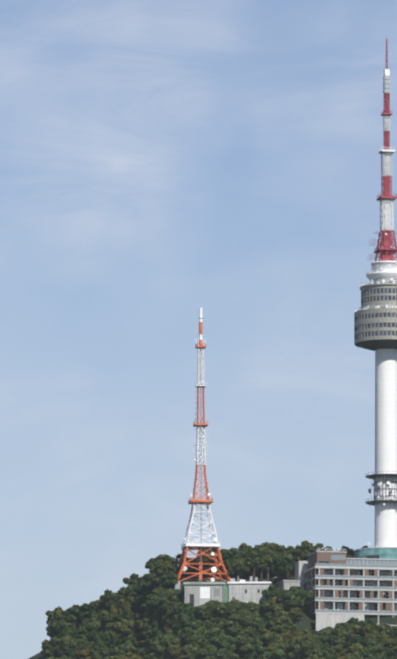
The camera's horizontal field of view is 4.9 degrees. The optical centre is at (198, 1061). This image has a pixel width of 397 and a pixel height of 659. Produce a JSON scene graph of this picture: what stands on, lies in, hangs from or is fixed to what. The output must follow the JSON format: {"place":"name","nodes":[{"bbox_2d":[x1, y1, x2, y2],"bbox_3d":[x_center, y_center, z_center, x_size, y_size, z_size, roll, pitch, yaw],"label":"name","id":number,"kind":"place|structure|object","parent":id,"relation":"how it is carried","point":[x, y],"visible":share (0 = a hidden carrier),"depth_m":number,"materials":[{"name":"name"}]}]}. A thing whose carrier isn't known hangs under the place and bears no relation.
{"place":"outdoors","nodes":[
{"label":"outdoors","id":0,"kind":"place"},
{"bbox_2d":[0,0,396,658],"label":"sky","id":1,"kind":"structure","parent":0,"point":[162,162],"materials":[{"name":"blue"}]},
{"bbox_2d":[28,577,396,658],"bbox_3d":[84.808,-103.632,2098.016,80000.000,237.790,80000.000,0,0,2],"label":"hill","id":2,"kind":"structure","parent":0,"point":[306,619],"depth_m":2067.34,"materials":[{"name":"green plant"}]},
{"bbox_2d":[40,637,59,657],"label":"tree","id":3,"kind":"object","parent":2,"relation":"on","point":[49,647],"visible":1,"depth_m":2074.41,"materials":[{"name":"green plant"}]},
{"bbox_2d":[45,606,61,624],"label":"tree","id":4,"kind":"object","parent":2,"relation":"on","point":[50,615],"visible":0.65,"depth_m":2118.41,"materials":[{"name":"green plant"}]},
{"bbox_2d":[48,621,73,635],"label":"tree","id":5,"kind":"object","parent":2,"relation":"on","point":[58,627],"visible":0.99,"depth_m":2095.77,"materials":[{"name":"green plant"}]},
{"bbox_2d":[53,610,76,623],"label":"tree","id":6,"kind":"object","parent":2,"relation":"on","point":[61,616],"visible":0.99,"depth_m":2101.11,"materials":[{"name":"green plant"}]},
{"bbox_2d":[57,625,73,637],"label":"tree","id":7,"kind":"object","parent":2,"relation":"on","point":[63,631],"visible":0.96,"depth_m":2088.52,"materials":[{"name":"green plant"}]},
{"bbox_2d":[55,640,82,657],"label":"tree","id":8,"kind":"object","parent":2,"relation":"on","point":[73,648],"visible":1,"depth_m":2067.74,"materials":[{"name":"green plant"}]},
{"bbox_2d":[58,635,80,645],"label":"tree","id":9,"kind":"object","parent":2,"relation":"on","point":[67,638],"visible":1,"depth_m":2070.32,"materials":[{"name":"green plant"}]},
{"bbox_2d":[64,605,88,628],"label":"tree","id":10,"kind":"object","parent":2,"relation":"on","point":[75,611],"visible":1,"depth_m":2100.92,"materials":[{"name":"green plant"}]},
{"bbox_2d":[75,647,92,658],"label":"tree","id":11,"kind":"object","parent":2,"relation":"on","point":[84,653],"visible":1,"depth_m":2061.84,"materials":[{"name":"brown plant"}]},
{"bbox_2d":[74,622,98,641],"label":"tree","id":12,"kind":"object","parent":2,"relation":"on","point":[90,634],"visible":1,"depth_m":2078.39,"materials":[{"name":"green plant"}]},
{"bbox_2d":[80,602,102,616],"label":"tree","id":13,"kind":"object","parent":2,"relation":"on","point":[93,609],"visible":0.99,"depth_m":2103.10,"materials":[{"name":"green plant"}]},
{"bbox_2d":[90,599,108,610],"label":"tree","id":14,"kind":"object","parent":2,"relation":"on","point":[99,603],"visible":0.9,"depth_m":2107.78,"materials":[{"name":"green plant"}]},
{"bbox_2d":[91,647,109,658],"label":"tree","id":15,"kind":"object","parent":2,"relation":"on","point":[98,655],"visible":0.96,"depth_m":2060.09,"materials":[{"name":"green plant"}]},
{"bbox_2d":[90,610,115,630],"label":"tree","id":16,"kind":"object","parent":2,"relation":"on","point":[106,619],"visible":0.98,"depth_m":2087.14,"materials":[{"name":"green plant"}]},
{"bbox_2d":[93,631,119,647],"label":"tree","id":17,"kind":"object","parent":2,"relation":"on","point":[105,636],"visible":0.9,"depth_m":2067.46,"materials":[{"name":"green plant"}]},
{"bbox_2d":[99,589,117,610],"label":"tree","id":18,"kind":"object","parent":2,"relation":"on","point":[107,597],"visible":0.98,"depth_m":2105.55,"materials":[{"name":"green plant"}]},
{"bbox_2d":[109,599,131,614],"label":"tree","id":19,"kind":"object","parent":2,"relation":"on","point":[120,603],"visible":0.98,"depth_m":2089.55,"materials":[{"name":"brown plant"}]},
{"bbox_2d":[108,644,137,655],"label":"tree","id":20,"kind":"object","parent":2,"relation":"on","point":[121,650],"visible":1,"depth_m":2045.43,"materials":[{"name":"green plant"}]},
{"bbox_2d":[113,613,135,621],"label":"tree","id":21,"kind":"object","parent":2,"relation":"on","point":[118,617],"visible":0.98,"depth_m":2072.59,"materials":[{"name":"green plant"}]},
{"bbox_2d":[110,619,139,637],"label":"tree","id":22,"kind":"object","parent":2,"relation":"on","point":[121,625],"visible":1,"depth_m":2066.67,"materials":[{"name":"green plant"}]},
{"bbox_2d":[110,652,142,658],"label":"tree","id":23,"kind":"object","parent":2,"relation":"on","point":[128,654],"visible":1,"depth_m":2039.00,"materials":[{"name":"green plant"}]},
{"bbox_2d":[117,627,139,645],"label":"tree","id":24,"kind":"object","parent":2,"relation":"on","point":[128,634],"visible":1,"depth_m":2059.17,"materials":[{"name":"green plant"}]},
{"bbox_2d":[119,573,140,590],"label":"tree","id":25,"kind":"object","parent":2,"relation":"on","point":[134,578],"visible":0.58,"depth_m":2114.60,"materials":[{"name":"green plant"}]},
{"bbox_2d":[118,605,142,614],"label":"tree","id":26,"kind":"object","parent":2,"relation":"on","point":[128,609],"visible":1,"depth_m":2084.16,"materials":[{"name":"green plant"}]},
{"bbox_2d":[126,591,142,604],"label":"tree","id":27,"kind":"object","parent":2,"relation":"on","point":[132,597],"visible":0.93,"depth_m":2090.19,"materials":[{"name":"green plant"}]},
{"bbox_2d":[132,583,154,597],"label":"tree","id":28,"kind":"object","parent":2,"relation":"on","point":[144,591],"visible":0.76,"depth_m":2087.96,"materials":[{"name":"green plant"}]},
{"bbox_2d":[134,615,154,639],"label":"tree","id":29,"kind":"object","parent":2,"relation":"on","point":[146,619],"visible":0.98,"depth_m":2057.69,"materials":[{"name":"green plant"}]},
{"bbox_2d":[140,622,158,644],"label":"tree","id":30,"kind":"object","parent":2,"relation":"on","point":[152,630],"visible":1,"depth_m":2045.56,"materials":[{"name":"green plant"}]},
{"bbox_2d":[146,633,162,651],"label":"tree","id":31,"kind":"object","parent":2,"relation":"on","point":[150,647],"visible":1,"depth_m":2038.25,"materials":[{"name":"green plant"}]},
{"bbox_2d":[144,652,166,658],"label":"tree","id":32,"kind":"object","parent":2,"relation":"on","point":[155,655],"visible":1,"depth_m":2031.16,"materials":[{"name":"green plant"}]},
{"bbox_2d":[146,592,169,619],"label":"tree","id":33,"kind":"object","parent":2,"relation":"on","point":[153,599],"visible":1,"depth_m":2052.97,"materials":[{"name":"green plant"}]},
{"bbox_2d":[145,554,173,568],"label":"tree","id":34,"kind":"object","parent":2,"relation":"on","point":[165,557],"visible":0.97,"depth_m":2088.53,"materials":[{"name":"green plant"}]},
{"bbox_2d":[142,570,177,595],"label":"tree","id":35,"kind":"object","parent":2,"relation":"on","point":[157,579],"visible":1,"depth_m":2070.95,"materials":[{"name":"green plant"}]},
{"bbox_2d":[149,562,171,586],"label":"tree","id":36,"kind":"object","parent":2,"relation":"on","point":[163,567],"visible":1,"depth_m":2076.44,"materials":[{"name":"green plant"}]},
{"bbox_2d":[152,588,176,601],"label":"tree","id":37,"kind":"object","parent":2,"relation":"on","point":[172,597],"visible":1,"depth_m":2059.78,"materials":[{"name":"green plant"}]},
{"bbox_2d":[157,596,173,633],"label":"tree","id":38,"kind":"object","parent":2,"relation":"on","point":[165,605],"visible":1,"depth_m":2048.02,"materials":[{"name":"green plant"}]},
{"bbox_2d":[152,635,179,658],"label":"tree","id":39,"kind":"object","parent":2,"relation":"on","point":[157,646],"visible":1,"depth_m":2028.61,"materials":[{"name":"green plant"}]},
{"bbox_2d":[162,633,181,651],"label":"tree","id":40,"kind":"object","parent":2,"relation":"on","point":[168,648],"visible":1,"depth_m":2031.16,"materials":[{"name":"green plant"}]},
{"bbox_2d":[168,558,180,571],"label":"tree","id":41,"kind":"object","parent":2,"relation":"on","point":[174,561],"visible":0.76,"depth_m":2095.89,"materials":[{"name":"green plant"}]},
{"bbox_2d":[167,602,183,618],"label":"tree","id":42,"kind":"object","parent":2,"relation":"on","point":[175,606],"visible":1,"depth_m":2052.60,"materials":[{"name":"green plant"}]},
{"bbox_2d":[169,645,184,658],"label":"tree","id":43,"kind":"object","parent":2,"relation":"on","point":[178,653],"visible":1,"depth_m":2020.78,"materials":[{"name":"green plant"}]},
{"bbox_2d":[169,613,192,630],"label":"tree","id":44,"kind":"object","parent":2,"relation":"on","point":[183,621],"visible":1,"depth_m":2044.36,"materials":[{"name":"green plant"}]},
{"bbox_2d":[176,630,187,646],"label":"tree","id":45,"kind":"object","parent":2,"relation":"on","point":[181,635],"visible":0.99,"depth_m":2036.52,"materials":[{"name":"green plant"}]},
{"bbox_2d":[174,644,197,658],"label":"tree","id":46,"kind":"object","parent":2,"relation":"on","point":[190,651],"visible":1,"depth_m":2016.83,"materials":[{"name":"green plant"}]},
{"bbox_2d":[175,603,197,618],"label":"tree","id":47,"kind":"object","parent":2,"relation":"on","point":[191,614],"visible":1,"depth_m":2050.88,"materials":[{"name":"green plant"}]},
{"bbox_2d":[182,627,196,643],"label":"tree","id":48,"kind":"object","parent":2,"relation":"on","point":[188,631],"visible":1,"depth_m":2034.45,"materials":[{"name":"green plant"}]},
{"bbox_2d":[183,634,203,648],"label":"tree","id":49,"kind":"object","parent":2,"relation":"on","point":[193,639],"visible":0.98,"depth_m":2028.19,"materials":[{"name":"green plant"}]},
{"bbox_2d":[174,308,229,588],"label":"lattice tower","id":50,"kind":"structure","parent":2,"relation":"on","point":[189,546],"depth_m":2091.37,"materials":[{"name":"metal"}]},
{"bbox_2d":[196,620,216,628],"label":"tree","id":51,"kind":"object","parent":2,"relation":"on","point":[207,624],"visible":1,"depth_m":2042.08,"materials":[{"name":"green plant"}]},
{"bbox_2d":[195,626,219,638],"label":"tree","id":52,"kind":"object","parent":2,"relation":"on","point":[205,631],"visible":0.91,"depth_m":2033.53,"materials":[{"name":"green plant"}]},
{"bbox_2d":[196,645,223,658],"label":"tree","id":53,"kind":"object","parent":2,"relation":"on","point":[208,652],"visible":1,"depth_m":2007.18,"materials":[{"name":"green plant"}]},
{"bbox_2d":[196,602,227,623],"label":"tree","id":54,"kind":"object","parent":2,"relation":"on","point":[222,607],"visible":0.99,"depth_m":2044.23,"materials":[{"name":"green plant"}]},
{"bbox_2d":[210,629,229,637],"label":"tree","id":55,"kind":"object","parent":2,"relation":"on","point":[220,631],"visible":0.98,"depth_m":2029.08,"materials":[{"name":"green plant"}]},
{"bbox_2d":[207,634,237,650],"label":"tree","id":56,"kind":"object","parent":2,"relation":"on","point":[220,641],"visible":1,"depth_m":2017.39,"materials":[{"name":"green plant"}]},
{"bbox_2d":[209,602,235,622],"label":"tree","id":57,"kind":"object","parent":2,"relation":"on","point":[224,616],"visible":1,"depth_m":2042.32,"materials":[{"name":"green plant"}]},
{"bbox_2d":[214,648,233,658],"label":"tree","id":58,"kind":"object","parent":2,"relation":"on","point":[226,653],"visible":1,"depth_m":2014.66,"materials":[{"name":"green plant"}]},
{"bbox_2d":[211,549,239,578],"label":"tree","id":59,"kind":"object","parent":2,"relation":"on","point":[225,551],"visible":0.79,"depth_m":2109.79,"materials":[{"name":"green plant"}]},
{"bbox_2d":[214,620,238,631],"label":"tree","id":60,"kind":"object","parent":2,"relation":"on","point":[226,624],"visible":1,"depth_m":2030.65,"materials":[{"name":"green plant"}]},
{"bbox_2d":[222,547,238,577],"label":"tree","id":61,"kind":"object","parent":2,"relation":"on","point":[230,557],"visible":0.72,"depth_m":2107.80,"materials":[{"name":"green plant"}]},
{"bbox_2d":[229,599,243,611],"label":"tree","id":62,"kind":"object","parent":2,"relation":"on","point":[236,604],"visible":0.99,"depth_m":2045.12,"materials":[{"name":"green plant"}]},
{"bbox_2d":[227,635,251,658],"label":"tree","id":63,"kind":"object","parent":2,"relation":"on","point":[240,647],"visible":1,"depth_m":2018.47,"materials":[{"name":"green plant"}]},
{"bbox_2d":[229,560,249,579],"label":"tree","id":64,"kind":"object","parent":2,"relation":"on","point":[239,566],"visible":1,"depth_m":2078.42,"materials":[{"name":"green plant"}]},
{"bbox_2d":[183,576,300,623],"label":"transmitter buildings","id":65,"kind":"structure","parent":2,"relation":"on","point":[199,593],"depth_m":2063.92,"materials":[{"name":"concrete"}]},
{"bbox_2d":[225,625,258,655],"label":"tree","id":66,"kind":"object","parent":2,"relation":"on","point":[238,630],"visible":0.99,"depth_m":2026.47,"materials":[{"name":"green plant"}]},
{"bbox_2d":[235,543,252,552],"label":"tree","id":67,"kind":"object","parent":2,"relation":"on","point":[244,547],"visible":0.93,"depth_m":2125.08,"materials":[{"name":"green plant"}]},
{"bbox_2d":[229,610,262,627],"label":"tree","id":68,"kind":"object","parent":2,"relation":"on","point":[246,620],"visible":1,"depth_m":2035.67,"materials":[{"name":"green plant"}]},
{"bbox_2d":[237,638,262,654],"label":"tree","id":69,"kind":"object","parent":2,"relation":"on","point":[253,641],"visible":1,"depth_m":2019.72,"materials":[{"name":"green plant"}]},
{"bbox_2d":[245,551,260,579],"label":"tree","id":70,"kind":"object","parent":2,"relation":"on","point":[250,560],"visible":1,"depth_m":2079.87,"materials":[{"name":"green plant"}]},
{"bbox_2d":[247,643,265,658],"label":"tree","id":71,"kind":"object","parent":2,"relation":"on","point":[258,650],"visible":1,"depth_m":2010.56,"materials":[{"name":"green plant"}]},
{"bbox_2d":[250,620,268,632],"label":"tree","id":72,"kind":"object","parent":2,"relation":"on","point":[258,625],"visible":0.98,"depth_m":2034.64,"materials":[{"name":"green plant"}]},
{"bbox_2d":[254,556,268,580],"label":"tree","id":73,"kind":"object","parent":2,"relation":"on","point":[263,565],"visible":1,"depth_m":2079.69,"materials":[{"name":"green plant"}]},
{"bbox_2d":[253,602,274,617],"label":"tree","id":74,"kind":"object","parent":2,"relation":"on","point":[264,608],"visible":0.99,"depth_m":2043.50,"materials":[{"name":"green plant"}]},
{"bbox_2d":[249,547,280,581],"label":"tree","id":75,"kind":"object","parent":2,"relation":"on","point":[268,553],"visible":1,"depth_m":2087.64,"materials":[{"name":"green plant"}]},
{"bbox_2d":[260,632,278,646],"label":"tree","id":76,"kind":"object","parent":2,"relation":"on","point":[268,637],"visible":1,"depth_m":2021.27,"materials":[{"name":"green plant"}]},
{"bbox_2d":[260,585,285,603],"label":"tree","id":77,"kind":"object","parent":2,"relation":"on","point":[268,592],"visible":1,"depth_m":2054.00,"materials":[{"name":"green plant"}]},
{"bbox_2d":[269,544,285,556],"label":"tree","id":78,"kind":"object","parent":2,"relation":"on","point":[280,549],"visible":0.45,"depth_m":2108.19,"materials":[{"name":"green plant"}]},
{"bbox_2d":[267,615,288,633],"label":"tree","id":79,"kind":"object","parent":2,"relation":"on","point":[276,624],"visible":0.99,"depth_m":2034.74,"materials":[{"name":"green plant"}]},
{"bbox_2d":[262,648,293,658],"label":"tree","id":80,"kind":"object","parent":2,"relation":"on","point":[276,653],"visible":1,"depth_m":2002.53,"materials":[{"name":"green plant"}]},
{"bbox_2d":[268,557,292,581],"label":"tree","id":81,"kind":"object","parent":2,"relation":"on","point":[278,567],"visible":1,"depth_m":2086.88,"materials":[{"name":"green plant"}]},
{"bbox_2d":[268,639,295,652],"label":"tree","id":82,"kind":"object","parent":2,"relation":"on","point":[281,643],"visible":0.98,"depth_m":2016.98,"materials":[{"name":"green plant"}]},
{"bbox_2d":[273,610,297,628],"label":"tree","id":83,"kind":"object","parent":2,"relation":"on","point":[289,620],"visible":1,"depth_m":2037.32,"materials":[{"name":"green plant"}]},
{"bbox_2d":[268,597,304,617],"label":"tree","id":84,"kind":"object","parent":2,"relation":"on","point":[293,606],"visible":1,"depth_m":2042.16,"materials":[{"name":"green plant"}]},
{"bbox_2d":[281,560,295,579],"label":"tree","id":85,"kind":"object","parent":2,"relation":"on","point":[287,573],"visible":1,"depth_m":2092.93,"materials":[{"name":"green plant"}]},
{"bbox_2d":[271,586,306,606],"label":"tree","id":86,"kind":"object","parent":2,"relation":"on","point":[276,593],"visible":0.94,"depth_m":2053.97,"materials":[{"name":"green plant"}]},
{"bbox_2d":[279,554,300,579],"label":"tree","id":87,"kind":"object","parent":2,"relation":"on","point":[288,557],"visible":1,"depth_m":2092.50,"materials":[{"name":"green plant"}]},
{"bbox_2d":[276,588,312,630],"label":"tree","id":88,"kind":"object","parent":2,"relation":"on","point":[293,593],"visible":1,"depth_m":2046.15,"materials":[{"name":"green plant"}]},
{"bbox_2d":[283,546,308,576],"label":"tree","id":89,"kind":"object","parent":2,"relation":"on","point":[296,552],"visible":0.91,"depth_m":2107.46,"materials":[{"name":"green plant"}]},
{"bbox_2d":[286,637,311,658],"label":"tree","id":90,"kind":"object","parent":2,"relation":"on","point":[300,646],"visible":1,"depth_m":2009.79,"materials":[{"name":"green plant"}]},
{"bbox_2d":[283,631,314,643],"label":"tree","id":91,"kind":"object","parent":2,"relation":"on","point":[296,634],"visible":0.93,"depth_m":2024.24,"materials":[{"name":"green plant"}]},
{"bbox_2d":[295,540,316,558],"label":"tree","id":92,"kind":"object","parent":2,"relation":"on","point":[307,545],"visible":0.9,"depth_m":2107.97,"materials":[{"name":"green plant"}]},
{"bbox_2d":[301,648,324,658],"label":"tree","id":93,"kind":"object","parent":2,"relation":"on","point":[316,653],"visible":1,"depth_m":2012.18,"materials":[{"name":"green plant"}]},
{"bbox_2d":[313,635,328,644],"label":"tree","id":94,"kind":"object","parent":2,"relation":"on","point":[323,639],"visible":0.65,"depth_m":2036.47,"materials":[{"name":"green plant"}]},
{"bbox_2d":[275,543,396,630],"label":"building","id":95,"kind":"structure","parent":2,"relation":"on","point":[361,584],"depth_m":2066.12,"materials":[{"name":"grey concrete"}]},
{"bbox_2d":[322,629,349,638],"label":"tree","id":96,"kind":"object","parent":2,"relation":"on","point":[344,634],"visible":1,"depth_m":2037.80,"materials":[{"name":"green plant"}]},
{"bbox_2d":[330,643,346,657],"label":"tree","id":97,"kind":"object","parent":2,"relation":"on","point":[338,648],"visible":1,"depth_m":2033.16,"materials":[{"name":"green plant"}]},
{"bbox_2d":[325,630,356,648],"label":"tree","id":98,"kind":"object","parent":2,"relation":"on","point":[333,639],"visible":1,"depth_m":2036.15,"materials":[{"name":"green plant"}]},
{"bbox_2d":[324,623,360,633],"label":"tree","id":99,"kind":"object","parent":2,"relation":"on","point":[353,628],"visible":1,"depth_m":2040.43,"materials":[{"name":"green plant"}]},
{"bbox_2d":[338,546,353,557],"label":"tree","id":100,"kind":"object","parent":2,"relation":"on","point":[348,551],"visible":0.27,"depth_m":2114.15,"materials":[{"name":"green plant"}]},
{"bbox_2d":[345,634,362,646],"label":"tree","id":101,"kind":"object","parent":2,"relation":"on","point":[359,637],"visible":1,"depth_m":2036.46,"materials":[{"name":"green plant"}]},
{"bbox_2d":[342,643,366,655],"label":"tree","id":102,"kind":"object","parent":2,"relation":"on","point":[356,647],"visible":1,"depth_m":2028.69,"materials":[{"name":"green plant"}]},
{"bbox_2d":[340,617,370,634],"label":"tree","id":103,"kind":"object","parent":2,"relation":"on","point":[355,621],"visible":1,"depth_m":2042.86,"materials":[{"name":"green plant"}]},
{"bbox_2d":[345,652,370,658],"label":"tree","id":104,"kind":"object","parent":2,"relation":"on","point":[355,655],"visible":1,"depth_m":2014.65,"materials":[{"name":"green plant"}]},
{"bbox_2d":[352,635,377,646],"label":"tree","id":105,"kind":"object","parent":2,"relation":"on","point":[366,640],"visible":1,"depth_m":2032.98,"materials":[{"name":"green plant"}]},
{"bbox_2d":[358,646,377,658],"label":"tree","id":106,"kind":"object","parent":2,"relation":"on","point":[364,655],"visible":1,"depth_m":2023.81,"materials":[{"name":"green plant"}]},
{"bbox_2d":[354,39,396,546],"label":"observation tower","id":107,"kind":"structure","parent":2,"relation":"on","point":[375,322],"depth_m":2093.12,"materials":[{"name":"white concrete"}]},
{"bbox_2d":[360,623,390,639],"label":"tree","id":108,"kind":"object","parent":2,"relation":"on","point":[371,632],"visible":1,"depth_m":2040.02,"materials":[{"name":"green plant"}]},
{"bbox_2d":[367,641,390,658],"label":"tree","id":109,"kind":"object","parent":2,"relation":"on","point":[379,647],"visible":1,"depth_m":2028.80,"materials":[{"name":"green plant"}]},
{"bbox_2d":[376,634,393,648],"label":"tree","id":110,"kind":"object","parent":2,"relation":"on","point":[385,640],"visible":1,"depth_m":2035.37,"materials":[{"name":"green plant"}]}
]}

